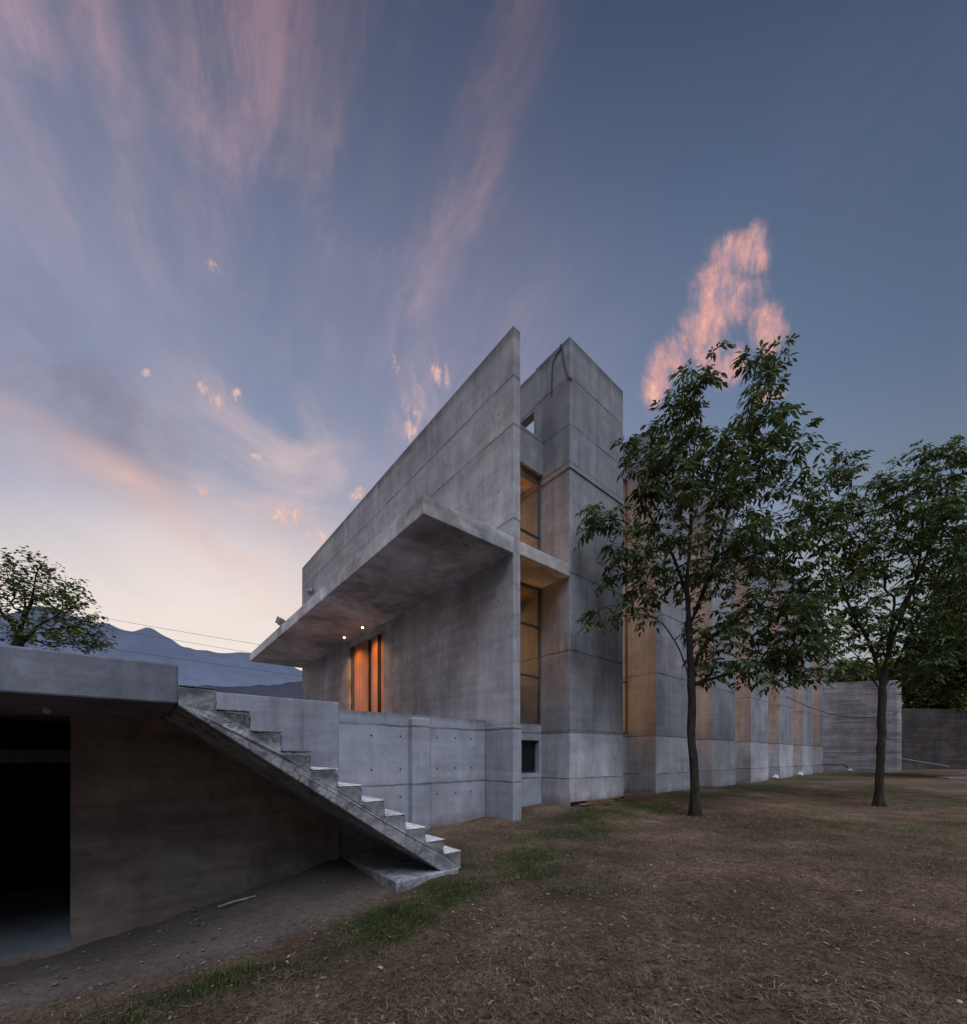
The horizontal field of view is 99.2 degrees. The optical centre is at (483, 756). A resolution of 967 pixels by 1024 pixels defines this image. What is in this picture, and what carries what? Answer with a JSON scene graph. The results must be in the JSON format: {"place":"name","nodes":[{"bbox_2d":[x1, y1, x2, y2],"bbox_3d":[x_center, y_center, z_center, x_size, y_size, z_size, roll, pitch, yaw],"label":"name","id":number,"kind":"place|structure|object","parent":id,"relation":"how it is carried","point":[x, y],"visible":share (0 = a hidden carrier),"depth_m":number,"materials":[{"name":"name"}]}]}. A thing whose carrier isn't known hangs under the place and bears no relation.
{"place":"outdoors","nodes":[
{"label":"outdoors","id":0,"kind":"place"},
{"bbox_2d":[48,617,249,652],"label":"power line","id":1,"kind":"object","parent":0,"point":[172,639],"visible":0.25,"depth_m":52.43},
{"bbox_2d":[0,606,301,686],"bbox_3d":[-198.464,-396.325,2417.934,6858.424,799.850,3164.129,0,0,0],"label":"mountains","id":2,"kind":"structure","parent":0,"point":[193,672],"depth_m":2388.15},
{"bbox_2d":[78,613,259,644],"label":"power line","id":3,"kind":"object","parent":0,"point":[169,629],"visible":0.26,"depth_m":52.42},
{"bbox_2d":[40,637,298,675],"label":"power line","id":4,"kind":"object","parent":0,"point":[197,661],"visible":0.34,"depth_m":52.51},
{"bbox_2d":[167,681,301,722],"bbox_3d":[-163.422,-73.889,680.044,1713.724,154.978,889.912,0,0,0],"label":"hills","id":5,"kind":"structure","parent":0,"point":[292,690],"depth_m":760.63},
{"bbox_2d":[0,769,966,1023],"bbox_3d":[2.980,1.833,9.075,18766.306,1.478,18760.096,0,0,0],"label":"ground","id":6,"kind":"structure","parent":0,"point":[918,787],"depth_m":4.48,"materials":[{"name":"brown soil"}]},
{"bbox_2d":[0,545,117,653],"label":"fruit tree","id":7,"kind":"object","parent":6,"relation":"on","point":[19,639],"visible":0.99,"depth_m":12.92,"materials":[{"name":"green plant"}]},
{"bbox_2d":[0,644,338,966],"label":"concrete shed","id":8,"kind":"structure","parent":6,"relation":"on","point":[138,810],"depth_m":5.64,"materials":[{"name":"concrete"}]},
{"bbox_2d":[40,705,53,713],"bbox_3d":[-4.573,-0.486,4.316,0.100,0.088,0.100,0,0,-40],"label":"porch lamp","id":9,"kind":"object","parent":8,"relation":"attached to","point":[46,709],"visible":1,"depth_m":4.29,"materials":[{"name":"grey metal"}]},
{"bbox_2d":[218,895,255,907],"bbox_3d":[-3.496,2.058,5.849,0.464,0.072,0.049,0,0,-40],"label":"wooden stick","id":10,"kind":"object","parent":6,"relation":"on","point":[234,901],"visible":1,"depth_m":5.83,"materials":[{"name":"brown wood"}]},
{"bbox_2d":[169,692,338,824],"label":"stair wall","id":11,"kind":"structure","parent":6,"relation":"on","point":[312,726],"depth_m":6.74,"materials":[{"name":"concrete"}]},
{"bbox_2d":[168,685,460,892],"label":"concrete staircase","id":12,"kind":"structure","parent":6,"relation":"on","point":[409,856],"depth_m":5.55,"materials":[{"name":"concrete"}]},
{"bbox_2d":[2,855,809,1019],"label":"loose stones","id":13,"kind":"object","parent":6,"relation":"on","point":[232,957],"visible":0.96,"depth_m":4.31,"materials":[{"name":"grey stone"}]},
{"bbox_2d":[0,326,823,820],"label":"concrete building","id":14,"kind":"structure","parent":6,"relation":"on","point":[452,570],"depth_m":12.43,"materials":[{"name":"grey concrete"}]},
{"bbox_2d":[275,616,284,625],"bbox_3d":[-8.626,-5.662,17.486,0.300,0.484,0.315,0,0,16],"label":"floodlight","id":15,"kind":"object","parent":14,"relation":"on","point":[280,621],"visible":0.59,"depth_m":17.36,"materials":[{"name":"grey metal"}]},
{"bbox_2d":[307,588,314,596],"bbox_3d":[-9.048,-8.566,21.568,0.300,0.432,0.275,0,0,17],"label":"floodlight","id":16,"kind":"object","parent":14,"relation":"attached to","point":[310,591],"visible":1,"depth_m":21.50,"materials":[{"name":"grey metal"}]},
{"bbox_2d":[351,632,383,712],"bbox_3d":[-4.743,-2.850,16.993,0.120,3.890,3.335,0,0,-40],"label":"door","id":17,"kind":"structure","parent":14,"relation":"in","point":[367,658],"depth_m":16.98,"materials":[{"name":"brown wood"}]},
{"bbox_2d":[521,740,534,772],"bbox_3d":[0.885,0.020,11.939,1.736,0.970,0.080,0,0,-40],"label":"window","id":18,"kind":"structure","parent":14,"relation":"in","point":[527,747],"depth_m":12.29,"materials":[{"name":"black glass"}]},
{"bbox_2d":[520,465,539,550],"bbox_3d":[0.946,-6.915,11.860,1.960,3.020,0.080,0,0,-40],"label":"window","id":19,"kind":"structure","parent":14,"relation":"in","point":[529,482],"depth_m":12.21,"materials":[{"name":"clear glass"}]},
{"bbox_2d":[520,582,539,724],"bbox_3d":[0.946,-3.005,11.860,1.960,4.100,0.080,0,0,-40],"label":"window","id":20,"kind":"structure","parent":14,"relation":"in","point":[529,595],"depth_m":12.21,"materials":[{"name":"clear glass"}]},
{"bbox_2d":[551,344,571,395],"bbox_3d":[2.241,-11.227,11.872,0.112,1.256,0.694,0,0,-40],"label":"hanging cable","id":21,"kind":"object","parent":14,"relation":"hanging from","point":[564,366],"visible":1,"depth_m":11.83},
{"bbox_2d":[623,479,626,733],"bbox_3d":[4.605,-5.625,14.952,2.122,9.550,0.080,0,0,-40],"label":"window","id":22,"kind":"structure","parent":14,"relation":"in","point":[624,482],"depth_m":15.56,"materials":[{"name":"orange glass"}]},
{"bbox_2d":[821,764,852,771],"bbox_3d":[25.797,0.893,30.433,2.277,0.595,0.363,0,0,23],"label":"wall lamp","id":23,"kind":"object","parent":14,"relation":"attached to","point":[849,770],"visible":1,"depth_m":30.25,"materials":[{"name":"white paint"}]},
{"bbox_2d":[786,696,903,717],"bbox_3d":[24.600,-3.100,27.540,13.687,1.041,0.040,0,0,-23],"label":"slack cable","id":24,"kind":"object","parent":14,"relation":"attached to","point":[838,715],"visible":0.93,"depth_m":26.93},
{"bbox_2d":[339,710,484,829],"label":"terrace wall","id":25,"kind":"structure","parent":6,"relation":"on","point":[427,772],"depth_m":9.48,"materials":[{"name":"concrete"}]},
{"bbox_2d":[6,796,966,1023],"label":"fallen leaves","id":26,"kind":"object","parent":6,"relation":"on","point":[701,987],"depth_m":3.46,"materials":[{"name":"brown plant"}]},
{"bbox_2d":[33,793,966,1023],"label":"green grass","id":27,"kind":"structure","parent":6,"relation":"on","point":[232,975],"depth_m":4.76,"materials":[{"name":"green plant"}]},
{"bbox_2d":[578,797,619,805],"bbox_3d":[3.476,1.335,12.226,2.200,0.090,0.220,0,0,-43],"label":"wooden board","id":28,"kind":"object","parent":6,"relation":"on","point":[592,802],"visible":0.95,"depth_m":12.06,"materials":[{"name":"brown wood"}]},
{"bbox_2d":[572,333,857,816],"bbox_3d":[5.944,-4.577,10.998,6.959,12.474,4.396,0,0,0],"label":"broadleaf tree","id":29,"kind":"object","parent":6,"relation":"on","point":[729,494],"visible":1,"depth_m":10.76,"materials":[{"name":"green plant"}]},
{"bbox_2d":[824,651,834,682],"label":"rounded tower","id":30,"kind":"structure","parent":6,"relation":"on","point":[830,660],"depth_m":34.26,"materials":[{"name":"concrete"}]},
{"bbox_2d":[823,680,901,771],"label":"curved wall","id":31,"kind":"structure","parent":6,"relation":"on","point":[849,742],"depth_m":30.26,"materials":[{"name":"concrete"}]},
{"bbox_2d":[835,655,919,701],"bbox_3d":[36.820,-3.982,39.145,10.213,10.797,6.799,0,0,0],"label":"background tree","id":32,"kind":"object","parent":6,"relation":"on","point":[869,667],"visible":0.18,"depth_m":37.52,"materials":[{"name":"green plant"}]},
{"bbox_2d":[792,434,966,806],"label":"broadleaf tree","id":33,"kind":"object","parent":6,"relation":"on","point":[953,510],"visible":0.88,"depth_m":12.99,"materials":[{"name":"green plant"}]},
{"bbox_2d":[894,535,966,704],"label":"background tree","id":34,"kind":"object","parent":6,"relation":"on","point":[958,681],"visible":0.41,"depth_m":23.92,"materials":[{"name":"green plant"}]},
{"bbox_2d":[901,677,966,714],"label":"background tree","id":35,"kind":"object","parent":6,"relation":"on","point":[960,703],"visible":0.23,"depth_m":36.19,"materials":[{"name":"green plant"}]},
{"bbox_2d":[902,708,966,769],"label":"retaining wall","id":36,"kind":"structure","parent":6,"relation":"on","point":[936,736],"depth_m":34.84,"materials":[{"name":"concrete"}]},
{"bbox_2d":[902,758,949,766],"bbox_3d":[34.704,0.350,33.321,6.628,1.086,0.257,0,0,-3],"label":"pipe","id":37,"kind":"object","parent":36,"relation":"attached to","point":[925,762],"visible":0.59,"depth_m":33.34,"materials":[{"name":"grey metal"}]},
{"bbox_2d":[0,800,966,1023],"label":"dry grass","id":38,"kind":"structure","parent":0,"point":[436,967],"depth_m":3.38,"materials":[{"name":"plant"}]},
{"bbox_2d":[0,0,966,708],"label":"sky","id":39,"kind":"structure","parent":0,"point":[251,250],"materials":[{"name":"blue"}]},
{"bbox_2d":[935,776,966,778],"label":"path","id":40,"kind":"structure","parent":0,"point":[956,777],"depth_m":23.94,"materials":[{"name":"concrete"}]}
]}

